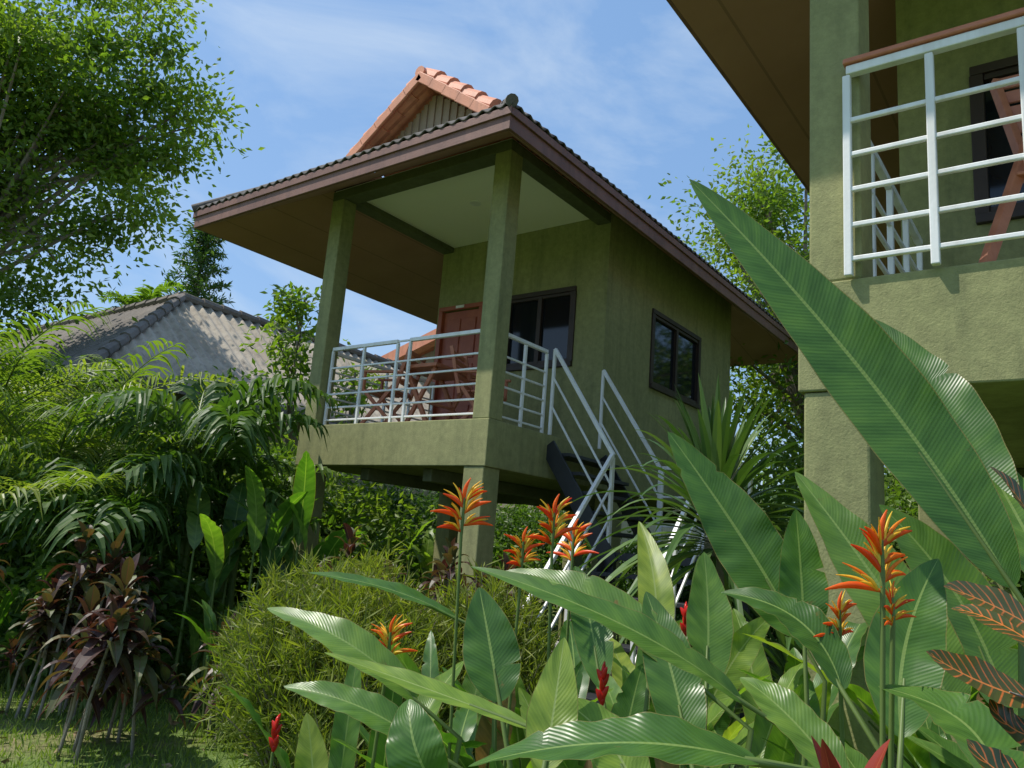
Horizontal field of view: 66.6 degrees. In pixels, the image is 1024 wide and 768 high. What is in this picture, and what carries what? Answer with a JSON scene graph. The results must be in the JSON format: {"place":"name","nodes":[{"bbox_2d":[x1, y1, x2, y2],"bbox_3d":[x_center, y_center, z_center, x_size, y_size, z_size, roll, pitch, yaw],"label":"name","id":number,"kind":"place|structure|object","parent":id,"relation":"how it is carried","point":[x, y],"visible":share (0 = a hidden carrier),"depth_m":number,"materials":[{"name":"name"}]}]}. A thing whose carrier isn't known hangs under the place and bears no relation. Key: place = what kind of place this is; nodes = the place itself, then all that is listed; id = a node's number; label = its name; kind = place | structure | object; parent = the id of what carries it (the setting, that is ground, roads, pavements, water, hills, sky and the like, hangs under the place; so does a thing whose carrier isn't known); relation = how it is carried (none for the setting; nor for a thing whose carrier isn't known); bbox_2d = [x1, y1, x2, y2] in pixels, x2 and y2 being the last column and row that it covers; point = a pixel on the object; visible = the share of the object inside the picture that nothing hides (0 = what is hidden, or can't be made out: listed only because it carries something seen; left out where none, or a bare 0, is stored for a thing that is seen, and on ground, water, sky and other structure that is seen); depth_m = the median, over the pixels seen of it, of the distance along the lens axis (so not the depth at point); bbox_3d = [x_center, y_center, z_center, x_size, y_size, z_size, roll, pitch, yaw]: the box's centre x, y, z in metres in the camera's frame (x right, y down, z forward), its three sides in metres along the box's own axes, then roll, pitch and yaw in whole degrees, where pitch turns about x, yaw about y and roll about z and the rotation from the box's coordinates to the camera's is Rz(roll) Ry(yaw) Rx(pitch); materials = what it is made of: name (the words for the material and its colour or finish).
{"place":"outdoors","nodes":[
{"label":"outdoors","id":0,"kind":"place"},
{"bbox_2d":[0,301,429,422],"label":"roof","id":1,"kind":"structure","parent":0,"point":[208,337],"depth_m":15.85,"materials":[{"name":"tile"}]},
{"bbox_2d":[4,292,404,423],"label":"ridge and fascia","id":2,"kind":"structure","parent":1,"relation":"attached to","point":[171,302],"depth_m":16.64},
{"bbox_2d":[0,0,888,502],"label":"sky","id":3,"kind":"structure","parent":0,"point":[625,85],"materials":[{"name":"blue"}]},
{"bbox_2d":[0,603,897,767],"bbox_3d":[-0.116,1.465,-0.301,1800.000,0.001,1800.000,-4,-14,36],"label":"ground","id":4,"kind":"structure","parent":0,"point":[154,731],"depth_m":5.32,"materials":[{"name":"green plant"}]},
{"bbox_2d":[0,587,24,691],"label":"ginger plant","id":5,"kind":"object","parent":4,"relation":"on","point":[8,599],"visible":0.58,"depth_m":6.40,"materials":[{"name":"green plant"}]},
{"bbox_2d":[0,520,107,720],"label":"ti plant","id":6,"kind":"object","parent":4,"relation":"on","point":[50,601],"visible":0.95,"depth_m":5.75,"materials":[{"name":"brown plant"}]},
{"bbox_2d":[0,462,133,597],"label":"areca palm","id":7,"kind":"object","parent":4,"relation":"on","point":[18,548],"visible":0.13,"depth_m":7.08,"materials":[{"name":"green plant"}]},
{"bbox_2d":[0,336,135,476],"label":"garden shrub","id":8,"kind":"object","parent":4,"relation":"on","point":[45,369],"depth_m":11.15,"materials":[{"name":"green plant"}]},
{"bbox_2d":[0,301,155,439],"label":"areca palm","id":9,"kind":"object","parent":4,"relation":"on","point":[18,390],"visible":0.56,"depth_m":8.60,"materials":[{"name":"green plant"}]},
{"bbox_2d":[25,528,163,719],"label":"ti plant","id":10,"kind":"object","parent":4,"relation":"on","point":[113,559],"visible":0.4,"depth_m":5.97,"materials":[{"name":"brown plant"}]},
{"bbox_2d":[0,431,198,665],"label":"garden shrub","id":11,"kind":"object","parent":4,"relation":"on","point":[19,561],"visible":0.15,"depth_m":7.10,"materials":[{"name":"green plant"}]},
{"bbox_2d":[70,608,147,718],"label":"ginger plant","id":12,"kind":"object","parent":4,"relation":"on","point":[84,702],"visible":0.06,"depth_m":5.89,"materials":[{"name":"green plant"}]},
{"bbox_2d":[28,552,193,764],"bbox_3d":[-2.571,1.740,5.110,1.122,1.260,0.947,-4,-14,36],"label":"ti plant","id":13,"kind":"object","parent":4,"relation":"on","point":[117,639],"visible":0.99,"depth_m":4.92,"materials":[{"name":"brown plant"}]},
{"bbox_2d":[0,338,238,476],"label":"areca palm","id":14,"kind":"object","parent":4,"relation":"on","point":[33,429],"visible":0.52,"depth_m":8.23,"materials":[{"name":"green plant"}]},
{"bbox_2d":[0,650,247,767],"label":"leaf litter","id":15,"kind":"object","parent":4,"relation":"on","point":[170,720],"visible":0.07,"depth_m":5.35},
{"bbox_2d":[0,457,259,674],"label":"fishtail palm","id":16,"kind":"object","parent":4,"relation":"on","point":[108,517],"visible":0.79,"depth_m":6.62,"materials":[{"name":"green plant"}]},
{"bbox_2d":[0,494,260,690],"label":"garden shrub","id":17,"kind":"object","parent":4,"relation":"on","point":[166,595],"visible":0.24,"depth_m":6.91,"materials":[{"name":"green plant"}]},
{"bbox_2d":[0,426,263,639],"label":"areca palm","id":18,"kind":"object","parent":4,"relation":"on","point":[48,485],"visible":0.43,"depth_m":7.06,"materials":[{"name":"green plant"}]},
{"bbox_2d":[0,0,264,349],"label":"broadleaf tree","id":19,"kind":"object","parent":4,"relation":"on","point":[107,150],"visible":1,"depth_m":14.54,"materials":[{"name":"green plant"}]},
{"bbox_2d":[97,280,185,309],"bbox_3d":[-9.699,0.993,20.219,2.852,7.675,2.627,-4,-14,36],"label":"broadleaf tree","id":20,"kind":"object","parent":4,"relation":"on","point":[125,299],"visible":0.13,"depth_m":20.24,"materials":[{"name":"green plant"}]},
{"bbox_2d":[91,397,278,606],"bbox_3d":[-4.265,1.746,10.099,3.042,3.231,3.443,3,-12,7],"label":"garden shrub","id":21,"kind":"object","parent":4,"relation":"on","point":[200,573],"visible":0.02,"depth_m":9.42,"materials":[{"name":"green plant"}]},
{"bbox_2d":[161,218,235,305],"bbox_3d":[-10.579,-0.050,24.957,3.222,11.475,3.091,5,-12,0],"label":"conifer tree","id":22,"kind":"object","parent":4,"relation":"on","point":[201,258],"visible":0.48,"depth_m":25.55,"materials":[{"name":"green plant"}]},
{"bbox_2d":[60,374,338,683],"bbox_3d":[-2.957,1.313,7.389,2.380,2.946,2.249,-1,-13,26],"label":"fishtail palm","id":23,"kind":"object","parent":4,"relation":"on","point":[236,419],"visible":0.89,"depth_m":7.31,"materials":[{"name":"green plant"}]},
{"bbox_2d":[159,482,247,708],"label":"banana plant","id":24,"kind":"object","parent":4,"relation":"on","point":[223,553],"visible":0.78,"depth_m":6.84,"materials":[{"name":"green plant"}]},
{"bbox_2d":[175,600,236,733],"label":"ginger plant","id":25,"kind":"object","parent":4,"relation":"on","point":[210,622],"visible":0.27,"depth_m":5.85,"materials":[{"name":"green plant"}]},
{"bbox_2d":[174,610,247,747],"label":"ti plant","id":26,"kind":"object","parent":4,"relation":"on","point":[197,704],"visible":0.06,"depth_m":5.55,"materials":[{"name":"brown plant"}]},
{"bbox_2d":[171,599,250,707],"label":"ginger plant","id":27,"kind":"object","parent":4,"relation":"on","point":[194,641],"visible":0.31,"depth_m":6.43,"materials":[{"name":"green plant"}]},
{"bbox_2d":[24,376,436,602],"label":"walls","id":28,"kind":"structure","parent":4,"relation":"on","point":[179,396],"depth_m":16.12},
{"bbox_2d":[195,357,305,473],"bbox_3d":[-4.185,1.542,11.716,2.099,4.045,2.140,6,-12,-9],"label":"young tree","id":29,"kind":"object","parent":4,"relation":"on","point":[255,373],"visible":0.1,"depth_m":11.81,"materials":[{"name":"green plant"}]},
{"bbox_2d":[140,425,367,619],"bbox_3d":[-3.389,1.975,9.761,3.748,3.080,3.476,-4,-14,36],"label":"garden shrub","id":30,"kind":"object","parent":4,"relation":"on","point":[289,445],"visible":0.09,"depth_m":9.51,"materials":[{"name":"green plant"}]},
{"bbox_2d":[180,456,337,680],"bbox_3d":[-2.669,1.811,7.730,1.609,2.155,1.243,2,-12,11],"label":"fishtail palm","id":31,"kind":"object","parent":4,"relation":"on","point":[238,462],"visible":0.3,"depth_m":7.63,"materials":[{"name":"green plant"}]},
{"bbox_2d":[268,713,281,767],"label":"red ginger flower","id":32,"kind":"object","parent":4,"relation":"on","point":[274,740],"visible":1,"depth_m":2.04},
{"bbox_2d":[204,451,365,622],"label":"banana plant","id":33,"kind":"object","parent":4,"relation":"on","point":[270,524],"visible":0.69,"depth_m":6.76,"materials":[{"name":"green plant"}]},
{"bbox_2d":[238,281,352,451],"bbox_3d":[-3.468,0.922,11.828,1.708,5.410,1.916,4,-12,4],"label":"young tree","id":34,"kind":"object","parent":4,"relation":"on","point":[291,315],"visible":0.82,"depth_m":12.15,"materials":[{"name":"green plant"}]},
{"bbox_2d":[196,494,437,618],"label":"garden shrub","id":35,"kind":"object","parent":4,"relation":"on","point":[358,549],"visible":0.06,"depth_m":9.15,"materials":[{"name":"green plant"}]},
{"bbox_2d":[181,537,465,767],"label":"fine leaf shrub","id":36,"kind":"object","parent":4,"relation":"on","point":[274,650],"visible":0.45,"depth_m":4.08,"materials":[{"name":"green plant"}]},
{"bbox_2d":[227,430,436,590],"bbox_3d":[-2.554,2.126,11.063,3.127,2.904,4.361,-4,-14,36],"label":"garden shrub","id":37,"kind":"object","parent":4,"relation":"on","point":[357,495],"visible":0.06,"depth_m":11.02,"materials":[{"name":"green plant"}]},
{"bbox_2d":[305,357,392,484],"bbox_3d":[-3.162,1.758,14.083,1.915,4.729,2.038,-4,-14,36],"label":"young tree","id":38,"kind":"object","parent":4,"relation":"on","point":[353,397],"visible":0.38,"depth_m":14.44,"materials":[{"name":"green plant"}]},
{"bbox_2d":[221,661,486,767],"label":"heliconia plant","id":39,"kind":"object","parent":4,"relation":"on","point":[311,751],"visible":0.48,"depth_m":2.41,"materials":[{"name":"green plant"}]},
{"bbox_2d":[288,523,424,612],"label":"ti plant","id":40,"kind":"object","parent":4,"relation":"on","point":[352,539],"visible":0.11,"depth_m":5.91,"materials":[{"name":"brown plant"}]},
{"bbox_2d":[273,605,455,767],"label":"fine leaf shrub","id":41,"kind":"object","parent":4,"relation":"on","point":[324,723],"visible":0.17,"depth_m":3.72,"materials":[{"name":"green plant"}]},
{"bbox_2d":[333,473,427,537],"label":"garden shrub","id":42,"kind":"object","parent":4,"relation":"on","point":[382,490],"visible":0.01,"depth_m":13.59,"materials":[{"name":"green plant"}]},
{"bbox_2d":[267,587,520,767],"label":"heliconia plant","id":43,"kind":"object","parent":4,"relation":"on","point":[491,651],"visible":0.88,"depth_m":1.67,"materials":[{"name":"green plant"}]},
{"bbox_2d":[370,614,417,767],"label":"heliconia flower","id":44,"kind":"object","parent":4,"relation":"on","point":[394,631],"visible":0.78,"depth_m":1.81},
{"bbox_2d":[389,519,434,594],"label":"ginger plant","id":45,"kind":"object","parent":4,"relation":"on","point":[427,550],"visible":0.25,"depth_m":10.58,"materials":[{"name":"green plant"}]},
{"bbox_2d":[333,739,503,767],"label":"heliconia plant","id":46,"kind":"object","parent":4,"relation":"on","point":[496,764],"visible":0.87,"depth_m":1.77,"materials":[{"name":"green plant"}]},
{"bbox_2d":[359,631,515,767],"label":"heliconia plant","id":47,"kind":"object","parent":4,"relation":"on","point":[430,668],"visible":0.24,"depth_m":2.89,"materials":[{"name":"green plant"}]},
{"bbox_2d":[364,484,520,545],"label":"garden shrub","id":48,"kind":"object","parent":4,"relation":"on","point":[424,506],"visible":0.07,"depth_m":15.65,"materials":[{"name":"green plant"}]},
{"bbox_2d":[417,537,477,633],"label":"ti plant","id":49,"kind":"object","parent":4,"relation":"on","point":[443,564],"visible":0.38,"depth_m":5.84,"materials":[{"name":"brown plant"}]},
{"bbox_2d":[363,485,542,568],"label":"garden shrub","id":50,"kind":"object","parent":4,"relation":"on","point":[407,501],"visible":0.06,"depth_m":14.06,"materials":[{"name":"green plant"}]},
{"bbox_2d":[430,478,492,767],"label":"heliconia flower","id":51,"kind":"object","parent":4,"relation":"on","point":[475,492],"visible":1,"depth_m":2.25,"materials":[{"name":"plant"}]},
{"bbox_2d":[373,515,563,630],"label":"garden shrub","id":52,"kind":"object","parent":4,"relation":"on","point":[497,550],"visible":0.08,"depth_m":11.77,"materials":[{"name":"green plant"}]},
{"bbox_2d":[404,557,559,763],"bbox_3d":[-0.219,1.735,4.511,1.327,1.454,1.314,-4,-14,36],"label":"fine leaf shrub","id":53,"kind":"object","parent":4,"relation":"on","point":[533,661],"visible":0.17,"depth_m":4.42,"materials":[{"name":"green plant"}]},
{"bbox_2d":[309,521,674,751],"bbox_3d":[-0.055,1.143,2.121,1.095,1.612,0.508,8,-12,-16],"label":"heliconia plant","id":54,"kind":"object","parent":4,"relation":"on","point":[595,647],"visible":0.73,"depth_m":2.32,"materials":[{"name":"green plant"}]},
{"bbox_2d":[191,66,797,718],"bbox_3d":[0.968,0.359,10.998,6.229,7.258,8.967,-4,-14,36],"label":"stilt bungalow","id":55,"kind":"object","parent":4,"relation":"on","point":[591,312],"visible":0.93,"depth_m":9.15,"materials":[{"name":"paint"}]},
{"bbox_2d":[360,346,426,422],"bbox_3d":[-1.377,0.093,8.928,0.588,0.967,0.490,1,-12,17],"label":"wooden chair","id":56,"kind":"object","parent":55,"relation":"on","point":[381,396],"visible":0.62,"depth_m":8.78,"materials":[{"name":"red wood"}]},
{"bbox_2d":[400,362,475,420],"bbox_3d":[-0.868,0.222,8.873,0.550,0.769,0.700,-4,-14,36],"label":"wooden table","id":57,"kind":"object","parent":55,"relation":"on","point":[441,378],"visible":0.56,"depth_m":8.75,"materials":[{"name":"red wood"}]},
{"bbox_2d":[428,301,482,419],"bbox_3d":[-0.727,-0.100,10.225,0.770,1.937,0.100,-4,-14,36],"label":"door","id":58,"kind":"structure","parent":55,"relation":"in","point":[465,320],"depth_m":10.30,"materials":[{"name":"red wood"}]},
{"bbox_2d":[450,345,510,418],"bbox_3d":[-0.371,0.100,8.574,0.588,0.967,0.490,1,-12,17],"label":"wooden chair","id":59,"kind":"object","parent":55,"relation":"on","point":[468,391],"visible":0.46,"depth_m":8.53,"materials":[{"name":"red wood"}]},
{"bbox_2d":[508,296,695,399],"bbox_3d":[1.455,-0.445,10.090,0.823,0.900,2.921,-19,-26,63],"label":"window glass","id":60,"kind":"structure","parent":55,"relation":"in","point":[555,322],"depth_m":9.79,"materials":[{"name":"glass"}]},
{"bbox_2d":[506,286,701,408],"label":"window frames","id":61,"kind":"structure","parent":55,"relation":"in","point":[539,296],"depth_m":9.82,"materials":[{"name":"wood"}]},
{"bbox_2d":[465,551,535,622],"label":"ti plant","id":62,"kind":"object","parent":4,"relation":"on","point":[505,559],"visible":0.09,"depth_m":6.38,"materials":[{"name":"brown plant"}]},
{"bbox_2d":[435,504,591,624],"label":"garden shrub","id":63,"kind":"object","parent":4,"relation":"on","point":[543,555],"visible":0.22,"depth_m":14.77,"materials":[{"name":"green plant"}]},
{"bbox_2d":[437,620,590,767],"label":"heliconia plant","id":64,"kind":"object","parent":4,"relation":"on","point":[582,682],"visible":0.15,"depth_m":3.12,"materials":[{"name":"green plant"}]},
{"bbox_2d":[503,526,544,767],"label":"heliconia flower","id":65,"kind":"object","parent":4,"relation":"on","point":[528,547],"visible":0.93,"depth_m":2.23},
{"bbox_2d":[439,689,612,767],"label":"heliconia plant","id":66,"kind":"object","parent":4,"relation":"on","point":[464,726],"visible":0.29,"depth_m":2.62,"materials":[{"name":"green plant"}]},
{"bbox_2d":[406,350,700,606],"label":"walls","id":67,"kind":"structure","parent":4,"relation":"on","point":[625,524],"depth_m":22.34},
{"bbox_2d":[401,346,434,362],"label":"roof","id":68,"kind":"structure","parent":67,"relation":"on","point":[426,351],"depth_m":24.80,"materials":[{"name":"orange tile"}]},
{"bbox_2d":[381,329,435,360],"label":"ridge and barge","id":69,"kind":"structure","parent":68,"relation":"on","point":[418,347],"depth_m":24.26,"materials":[{"name":"orange tile"}]},
{"bbox_2d":[526,494,580,660],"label":"heliconia flower","id":70,"kind":"object","parent":4,"relation":"on","point":[559,530],"visible":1,"depth_m":2.26,"materials":[{"name":"plant"}]},
{"bbox_2d":[324,638,814,767],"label":"heliconia plant","id":71,"kind":"object","parent":4,"relation":"on","point":[561,722],"visible":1,"depth_m":1.20,"materials":[{"name":"green plant"}]},
{"bbox_2d":[546,518,598,642],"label":"heliconia flower","id":72,"kind":"object","parent":4,"relation":"on","point":[567,547],"visible":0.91,"depth_m":2.45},
{"bbox_2d":[595,661,608,705],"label":"red ginger flower","id":73,"kind":"object","parent":4,"relation":"on","point":[603,678],"visible":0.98,"depth_m":1.70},
{"bbox_2d":[518,664,769,767],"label":"heliconia plant","id":74,"kind":"object","parent":4,"relation":"on","point":[629,700],"visible":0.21,"depth_m":2.30,"materials":[{"name":"green plant"}]},
{"bbox_2d":[471,566,849,767],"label":"heliconia plant","id":75,"kind":"object","parent":4,"relation":"on","point":[677,668],"visible":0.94,"depth_m":1.48,"materials":[{"name":"green plant"}]},
{"bbox_2d":[582,525,771,646],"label":"garden shrub","id":76,"kind":"object","parent":4,"relation":"on","point":[683,598],"visible":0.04,"depth_m":14.02,"materials":[{"name":"green plant"}]},
{"bbox_2d":[608,638,745,739],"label":"heliconia plant","id":77,"kind":"object","parent":4,"relation":"on","point":[623,666],"visible":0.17,"depth_m":3.28,"materials":[{"name":"green plant"}]},
{"bbox_2d":[635,617,769,767],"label":"heliconia plant","id":78,"kind":"object","parent":4,"relation":"on","point":[745,649],"visible":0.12,"depth_m":2.64,"materials":[{"name":"green plant"}]},
{"bbox_2d":[540,373,893,656],"bbox_3d":[1.087,1.195,4.176,1.832,2.517,2.020,-4,-14,36],"label":"screwpine plant","id":79,"kind":"object","parent":4,"relation":"on","point":[723,448],"visible":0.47,"depth_m":4.20,"materials":[{"name":"green plant"}]},
{"bbox_2d":[648,124,809,506],"bbox_3d":[5.804,-0.358,15.584,6.538,11.112,6.947,-4,-14,36],"label":"broadleaf tree","id":80,"kind":"object","parent":4,"relation":"on","point":[766,207],"visible":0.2,"depth_m":15.27,"materials":[{"name":"green plant"}]},
{"bbox_2d":[654,647,819,767],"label":"heliconia plant","id":81,"kind":"object","parent":4,"relation":"on","point":[792,678],"visible":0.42,"depth_m":2.14,"materials":[{"name":"green plant"}]},
{"bbox_2d":[668,432,828,767],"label":"heliconia plant","id":82,"kind":"object","parent":4,"relation":"on","point":[751,547],"visible":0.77,"depth_m":2.16,"materials":[{"name":"green plant"}]},
{"bbox_2d":[675,536,896,767],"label":"plant","id":83,"kind":"object","parent":4,"relation":"on","point":[778,657],"visible":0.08,"depth_m":3.65,"materials":[{"name":"green plant"}]},
{"bbox_2d":[701,407,889,533],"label":"background trees","id":84,"kind":"object","parent":4,"relation":"on","point":[755,486],"visible":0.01,"depth_m":31.44,"materials":[{"name":"green plant"}]},
{"bbox_2d":[732,608,867,724],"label":"heliconia plant","id":85,"kind":"object","parent":4,"relation":"on","point":[760,667],"visible":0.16,"depth_m":2.75,"materials":[{"name":"green plant"}]},
{"bbox_2d":[696,409,915,660],"bbox_3d":[4.523,1.821,10.157,4.493,4.319,4.396,0,-13,22],"label":"flowering shrub","id":86,"kind":"object","parent":4,"relation":"on","point":[789,499],"visible":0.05,"depth_m":10.50,"materials":[{"name":"green plant"}]},
{"bbox_2d":[813,591,856,749],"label":"heliconia flower","id":87,"kind":"object","parent":4,"relation":"on","point":[841,618],"visible":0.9,"depth_m":1.63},
{"bbox_2d":[736,633,952,767],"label":"heliconia plant","id":88,"kind":"object","parent":4,"relation":"on","point":[916,755],"visible":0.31,"depth_m":2.28,"materials":[{"name":"green plant"}]},
{"bbox_2d":[666,0,1023,767],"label":"stilt bungalow","id":89,"kind":"object","parent":4,"relation":"on","point":[880,124],"visible":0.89,"depth_m":3.24,"materials":[{"name":"paint"}]},
{"bbox_2d":[969,55,1023,224],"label":"window frames","id":90,"kind":"structure","parent":89,"relation":"in","point":[980,74],"depth_m":4.72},
{"bbox_2d":[978,74,1023,262],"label":"folding wooden chair","id":91,"kind":"object","parent":89,"relation":"on","point":[1002,99],"visible":0.67,"depth_m":3.05,"materials":[{"name":"red wood"}]},
{"bbox_2d":[984,81,1023,206],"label":"window glass","id":92,"kind":"structure","parent":89,"relation":"in","point":[998,145],"depth_m":4.69,"materials":[{"name":"glass"}]},
{"bbox_2d":[811,735,889,767],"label":"red leaf plant","id":93,"kind":"object","parent":4,"relation":"on","point":[826,757],"visible":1,"depth_m":0.97,"materials":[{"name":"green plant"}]},
{"bbox_2d":[836,735,868,767],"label":"heliconia plant","id":94,"kind":"object","parent":4,"relation":"on","point":[856,759],"visible":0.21,"depth_m":1.96,"materials":[{"name":"green plant"}]},
{"bbox_2d":[689,179,1023,767],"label":"heliconia plant","id":95,"kind":"object","parent":4,"relation":"on","point":[922,421],"visible":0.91,"depth_m":1.62,"materials":[{"name":"green plant"}]},
{"bbox_2d":[825,510,911,767],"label":"heliconia flower","id":96,"kind":"object","parent":4,"relation":"on","point":[878,555],"visible":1,"depth_m":1.36,"materials":[{"name":"plant"}]},
{"bbox_2d":[878,580,915,767],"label":"heliconia flower","id":97,"kind":"object","parent":4,"relation":"on","point":[893,617],"visible":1,"depth_m":1.35,"materials":[{"name":"plant"}]},
{"bbox_2d":[776,472,1023,596],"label":"flowering shrub","id":98,"kind":"object","parent":4,"relation":"on","point":[897,501],"visible":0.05,"depth_m":8.26,"materials":[{"name":"green plant"}]},
{"bbox_2d":[906,736,973,767],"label":"heliconia plant","id":99,"kind":"object","parent":4,"relation":"on","point":[945,756],"visible":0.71,"depth_m":1.83,"materials":[{"name":"green plant"}]},
{"bbox_2d":[918,726,971,764],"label":"heliconia plant","id":100,"kind":"object","parent":4,"relation":"on","point":[952,747],"visible":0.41,"depth_m":2.28,"materials":[{"name":"green plant"}]},
{"bbox_2d":[926,466,1023,767],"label":"croton plant","id":101,"kind":"object","parent":4,"relation":"on","point":[998,610],"visible":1,"depth_m":0.97,"materials":[{"name":"multicoloured plant"}]},
{"bbox_2d":[520,539,591,645],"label":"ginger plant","id":102,"kind":"object","parent":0,"point":[559,568],"visible":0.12,"depth_m":12.07,"materials":[{"name":"green plant"}]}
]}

